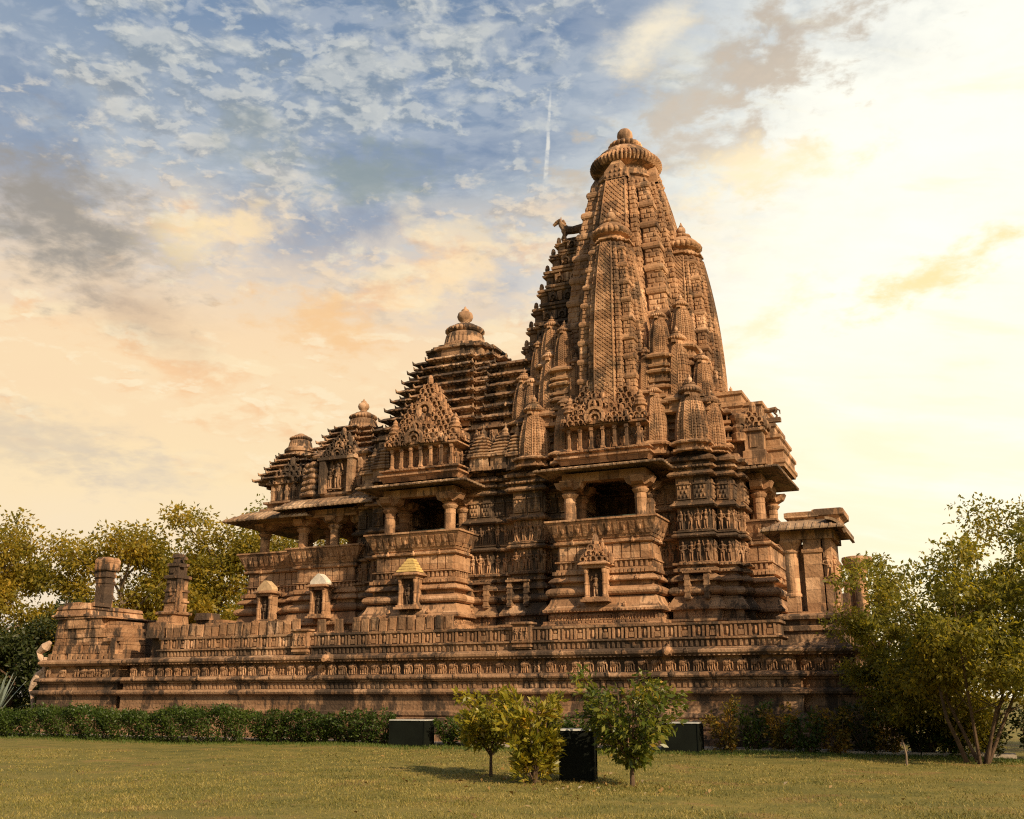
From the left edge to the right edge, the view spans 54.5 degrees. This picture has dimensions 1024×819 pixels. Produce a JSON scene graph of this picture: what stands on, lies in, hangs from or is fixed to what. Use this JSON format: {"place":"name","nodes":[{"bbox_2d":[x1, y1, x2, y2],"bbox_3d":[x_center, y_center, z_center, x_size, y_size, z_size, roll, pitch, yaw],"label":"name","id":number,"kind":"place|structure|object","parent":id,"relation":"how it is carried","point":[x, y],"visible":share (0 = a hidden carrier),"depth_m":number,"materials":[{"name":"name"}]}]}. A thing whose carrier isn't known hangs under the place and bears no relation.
{"place":"outdoors","nodes":[
{"label":"outdoors","id":0,"kind":"place"},
{"bbox_2d":[0,733,1016,758],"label":"paved path","id":1,"kind":"structure","parent":0,"point":[1009,755],"depth_m":29.08,"materials":[{"name":"beige stone"}]},
{"bbox_2d":[0,698,1023,818],"bbox_3d":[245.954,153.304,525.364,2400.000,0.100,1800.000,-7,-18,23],"label":"lawn","id":2,"kind":"structure","parent":0,"point":[1012,745],"depth_m":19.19,"materials":[{"name":"green plant"}]},
{"bbox_2d":[0,674,35,709],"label":"agave","id":3,"kind":"object","parent":2,"relation":"on","point":[3,691],"visible":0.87,"depth_m":47.92,"materials":[{"name":"green plant"}]},
{"bbox_2d":[0,613,55,724],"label":"broadleaf tree","id":4,"kind":"object","parent":2,"relation":"on","point":[10,642],"visible":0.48,"depth_m":53.14,"materials":[{"name":"green plant"}]},
{"bbox_2d":[0,505,95,698],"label":"broadleaf tree","id":5,"kind":"object","parent":2,"relation":"on","point":[17,577],"visible":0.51,"depth_m":58.89,"materials":[{"name":"green plant"}]},
{"bbox_2d":[6,594,94,710],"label":"broadleaf tree","id":6,"kind":"object","parent":2,"relation":"on","point":[30,661],"visible":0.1,"depth_m":50.55,"materials":[{"name":"green plant"}]},
{"bbox_2d":[13,602,156,733],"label":"ruined corner block","id":7,"kind":"structure","parent":2,"relation":"on","point":[96,643],"depth_m":43.53,"materials":[{"name":"stone"}]},
{"bbox_2d":[28,641,51,707],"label":"carved beast","id":8,"kind":"object","parent":7,"relation":"attached to","point":[42,650],"visible":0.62,"depth_m":44.52,"materials":[{"name":"beige stone"}]},
{"bbox_2d":[94,557,120,606],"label":"pillar stump","id":9,"kind":"object","parent":7,"relation":"on","point":[106,569],"visible":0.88,"depth_m":45.74,"materials":[{"name":"brown stone"}]},
{"bbox_2d":[25,518,196,651],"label":"broadleaf tree","id":10,"kind":"object","parent":2,"relation":"on","point":[137,553],"visible":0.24,"depth_m":60.49,"materials":[{"name":"green plant"}]},
{"bbox_2d":[0,700,265,742],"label":"clipped hedge","id":11,"kind":"object","parent":2,"relation":"on","point":[185,713],"visible":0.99,"depth_m":37.83,"materials":[{"name":"green plant"}]},
{"bbox_2d":[143,545,242,620],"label":"broadleaf tree","id":12,"kind":"object","parent":2,"relation":"on","point":[228,606],"visible":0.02,"depth_m":76.42,"materials":[{"name":"green plant"}]},
{"bbox_2d":[150,500,297,624],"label":"broadleaf tree","id":13,"kind":"object","parent":2,"relation":"on","point":[203,570],"visible":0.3,"depth_m":63.04,"materials":[{"name":"green plant"}]},
{"bbox_2d":[220,493,293,619],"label":"broadleaf tree","id":14,"kind":"object","parent":2,"relation":"on","point":[260,503],"visible":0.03,"depth_m":76.62,"materials":[{"name":"green plant"}]},
{"bbox_2d":[247,707,279,742],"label":"hedge shrub","id":15,"kind":"object","parent":2,"relation":"on","point":[256,730],"visible":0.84,"depth_m":35.73,"materials":[{"name":"green plant"}]},
{"bbox_2d":[260,712,293,742],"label":"hedge shrub","id":16,"kind":"object","parent":2,"relation":"on","point":[274,733],"visible":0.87,"depth_m":35.54,"materials":[{"name":"green plant"}]},
{"bbox_2d":[215,500,347,618],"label":"broadleaf tree","id":17,"kind":"object","parent":2,"relation":"on","point":[318,543],"visible":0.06,"depth_m":63.48,"materials":[{"name":"green plant"}]},
{"bbox_2d":[276,706,310,741],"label":"hedge shrub","id":18,"kind":"object","parent":2,"relation":"on","point":[291,733],"visible":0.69,"depth_m":35.38,"materials":[{"name":"green plant"}]},
{"bbox_2d":[291,707,323,742],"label":"hedge shrub","id":19,"kind":"object","parent":2,"relation":"on","point":[304,729],"visible":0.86,"depth_m":35.06,"materials":[{"name":"green plant"}]},
{"bbox_2d":[305,709,335,742],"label":"hedge shrub","id":20,"kind":"object","parent":2,"relation":"on","point":[323,736],"visible":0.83,"depth_m":34.81,"materials":[{"name":"green plant"}]},
{"bbox_2d":[318,707,351,741],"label":"hedge shrub","id":21,"kind":"object","parent":2,"relation":"on","point":[334,731],"visible":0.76,"depth_m":34.60,"materials":[{"name":"green plant"}]},
{"bbox_2d":[330,708,366,741],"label":"hedge shrub","id":22,"kind":"object","parent":2,"relation":"on","point":[347,733],"visible":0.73,"depth_m":34.34,"materials":[{"name":"green plant"}]},
{"bbox_2d":[344,707,386,743],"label":"hedge shrub","id":23,"kind":"object","parent":2,"relation":"on","point":[364,735],"visible":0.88,"depth_m":33.97,"materials":[{"name":"green plant"}]},
{"bbox_2d":[364,705,396,744],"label":"hedge shrub","id":24,"kind":"object","parent":2,"relation":"on","point":[381,725],"visible":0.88,"depth_m":33.86,"materials":[{"name":"green plant"}]},
{"bbox_2d":[388,719,433,746],"bbox_3d":[-3.373,10.878,33.470,1.350,0.860,0.740,-6,-17,21],"label":"metal box","id":25,"kind":"object","parent":2,"relation":"on","point":[414,732],"visible":0.85,"depth_m":33.19,"materials":[{"name":"black metal"}]},
{"bbox_2d":[433,713,461,745],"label":"hedge shrub","id":26,"kind":"object","parent":2,"relation":"on","point":[448,737],"visible":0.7,"depth_m":33.05,"materials":[{"name":"green plant"}]},
{"bbox_2d":[447,714,468,744],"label":"hedge shrub","id":27,"kind":"object","parent":2,"relation":"on","point":[456,727],"visible":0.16,"depth_m":32.76,"materials":[{"name":"green plant"}]},
{"bbox_2d":[451,683,531,776],"bbox_3d":[-0.461,6.778,21.063,1.712,1.918,1.824,-7,-18,23],"label":"young tree","id":28,"kind":"object","parent":2,"relation":"on","point":[478,724],"visible":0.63,"depth_m":20.73,"materials":[{"name":"green plant"}]},
{"bbox_2d":[97,612,917,749],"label":"temple platform","id":29,"kind":"structure","parent":2,"relation":"on","point":[406,666],"depth_m":35.43,"materials":[{"name":"stone"}]},
{"bbox_2d":[146,553,236,657],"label":"broken small shrine","id":30,"kind":"object","parent":29,"relation":"on","point":[175,602],"visible":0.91,"depth_m":42.88,"materials":[{"name":"brown stone"}]},
{"bbox_2d":[222,128,798,632],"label":"stone temple","id":31,"kind":"structure","parent":29,"relation":"on","point":[610,448],"depth_m":40.64,"materials":[{"name":"stone"}]},
{"bbox_2d":[760,507,854,613],"bbox_3d":[10.282,5.370,34.164,2.785,3.630,3.135,-7,-18,23],"label":"corner shrine","id":32,"kind":"object","parent":29,"relation":"on","point":[812,561],"visible":0.89,"depth_m":33.31,"materials":[{"name":"stone"}]},
{"bbox_2d":[841,555,871,644],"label":"broken column","id":33,"kind":"structure","parent":29,"relation":"on","point":[855,598],"depth_m":36.89,"materials":[{"name":"brown stone"}]},
{"bbox_2d":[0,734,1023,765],"bbox_3d":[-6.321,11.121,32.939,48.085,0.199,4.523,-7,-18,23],"label":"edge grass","id":34,"kind":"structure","parent":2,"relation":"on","point":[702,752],"depth_m":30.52,"materials":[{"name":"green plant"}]},
{"bbox_2d":[0,747,1023,817],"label":"fallen leaves","id":35,"kind":"object","parent":2,"relation":"on","point":[583,782],"visible":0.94,"depth_m":18.23,"materials":[{"name":"brown plant"}]},
{"bbox_2d":[491,683,569,783],"bbox_3d":[0.374,6.332,19.448,1.676,1.960,1.661,-7,-18,23],"label":"leafy shrub","id":36,"kind":"object","parent":2,"relation":"on","point":[538,748],"visible":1,"depth_m":19.13,"materials":[{"name":"green plant"}]},
{"bbox_2d":[541,714,577,729],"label":"hedge shrub","id":37,"kind":"object","parent":2,"relation":"on","point":[567,723],"visible":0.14,"depth_m":31.96,"materials":[{"name":"green plant"}]},
{"bbox_2d":[559,728,597,781],"bbox_3d":[1.333,6.905,19.922,0.710,0.980,0.640,-3,-16,10],"label":"metal box","id":38,"kind":"object","parent":2,"relation":"on","point":[578,763],"visible":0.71,"depth_m":19.64,"materials":[{"name":"black metal"}]},
{"bbox_2d":[564,715,599,730],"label":"hedge shrub","id":39,"kind":"object","parent":2,"relation":"on","point":[575,725],"visible":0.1,"depth_m":31.41,"materials":[{"name":"green plant"}]},
{"bbox_2d":[566,663,696,786],"bbox_3d":[2.284,6.018,19.028,2.301,2.249,2.057,-7,-18,23],"label":"young tree","id":40,"kind":"object","parent":2,"relation":"on","point":[615,732],"visible":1,"depth_m":18.74,"materials":[{"name":"green plant"}]},
{"bbox_2d":[661,722,703,752],"bbox_3d":[5.146,9.877,30.002,1.150,0.860,0.740,-6,-17,21],"label":"metal box","id":41,"kind":"object","parent":2,"relation":"on","point":[689,736],"visible":0.68,"depth_m":29.67,"materials":[{"name":"black metal"}]},
{"bbox_2d":[699,694,740,751],"bbox_3d":[6.349,9.454,29.864,1.283,1.750,1.535,-7,-18,23],"label":"border shrub","id":42,"kind":"object","parent":2,"relation":"on","point":[729,736],"visible":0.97,"depth_m":29.64,"materials":[{"name":"green plant"}]},
{"bbox_2d":[731,699,775,750],"bbox_3d":[7.259,9.433,29.636,1.334,1.563,1.416,-7,-18,23],"label":"border shrub","id":43,"kind":"object","parent":2,"relation":"on","point":[754,743],"visible":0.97,"depth_m":29.50,"materials":[{"name":"green plant"}]},
{"bbox_2d":[755,701,801,749],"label":"border shrub","id":44,"kind":"object","parent":2,"relation":"on","point":[780,742],"visible":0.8,"depth_m":29.23,"materials":[{"name":"green plant"}]},
{"bbox_2d":[781,706,830,752],"bbox_3d":[8.542,9.272,28.758,1.407,1.392,1.546,-7,-18,23],"label":"border shrub","id":45,"kind":"object","parent":2,"relation":"on","point":[806,744],"visible":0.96,"depth_m":28.59,"materials":[{"name":"green plant"}]},
{"bbox_2d":[808,705,855,753],"bbox_3d":[9.319,9.272,28.736,1.345,1.452,1.564,-7,-18,23],"label":"border shrub","id":46,"kind":"object","parent":2,"relation":"on","point":[840,746],"visible":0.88,"depth_m":28.50,"materials":[{"name":"green plant"}]},
{"bbox_2d":[835,700,884,752],"bbox_3d":[10.126,9.164,28.583,1.566,1.575,1.513,-7,-18,23],"label":"border shrub","id":47,"kind":"object","parent":2,"relation":"on","point":[861,745],"visible":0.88,"depth_m":28.36,"materials":[{"name":"green plant"}]},
{"bbox_2d":[861,706,909,753],"bbox_3d":[10.706,9.157,28.427,1.411,1.526,1.454,-7,-18,23],"label":"border shrub","id":48,"kind":"object","parent":2,"relation":"on","point":[892,741],"visible":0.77,"depth_m":28.12,"materials":[{"name":"green plant"}]},
{"bbox_2d":[903,743,907,764],"bbox_3d":[9.604,8.398,24.231,0.120,0.544,0.066,-15,-22,42],"label":"stake","id":49,"kind":"object","parent":2,"relation":"on","point":[906,758],"visible":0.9,"depth_m":24.21,"materials":[{"name":"brown wood"}]},
{"bbox_2d":[816,584,1018,754],"bbox_3d":[11.846,7.282,28.469,6.005,5.183,5.613,14,-21,-40],"label":"spreading tree","id":50,"kind":"object","parent":2,"relation":"on","point":[891,635],"visible":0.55,"depth_m":28.07,"materials":[{"name":"green plant"}]},
{"bbox_2d":[893,711,943,754],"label":"border shrub","id":51,"kind":"object","parent":2,"relation":"on","point":[920,742],"visible":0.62,"depth_m":27.75,"materials":[{"name":"green plant"}]},
{"bbox_2d":[822,530,1023,763],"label":"spreading tree","id":52,"kind":"object","parent":2,"relation":"on","point":[973,624],"visible":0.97,"depth_m":24.99,"materials":[{"name":"green plant"}]},
{"bbox_2d":[900,611,973,763],"bbox_3d":[11.198,7.178,25.806,1.623,3.858,1.578,14,-21,-40],"label":"spreading tree","id":53,"kind":"object","parent":2,"relation":"on","point":[957,740],"visible":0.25,"depth_m":25.61,"materials":[{"name":"green plant"}]},
{"bbox_2d":[928,710,970,756],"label":"border shrub","id":54,"kind":"object","parent":2,"relation":"on","point":[955,749],"visible":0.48,"depth_m":27.37,"materials":[{"name":"green plant"}]},
{"bbox_2d":[943,492,1023,657],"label":"spreading tree","id":55,"kind":"object","parent":2,"relation":"on","point":[1011,533],"visible":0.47,"depth_m":32.56,"materials":[{"name":"green plant"}]},
{"bbox_2d":[969,703,1014,755],"bbox_3d":[13.166,8.859,27.476,1.558,1.608,1.574,-7,-18,23],"label":"border shrub","id":56,"kind":"object","parent":2,"relation":"on","point":[1004,735],"visible":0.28,"depth_m":27.19,"materials":[{"name":"green plant"}]},
{"bbox_2d":[1004,704,1023,747],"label":"border shrub","id":57,"kind":"object","parent":2,"relation":"on","point":[1018,723],"visible":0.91,"depth_m":27.02,"materials":[{"name":"green plant"}]},
{"bbox_2d":[0,0,1023,697],"label":"sky","id":58,"kind":"structure","parent":0,"point":[229,228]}
]}

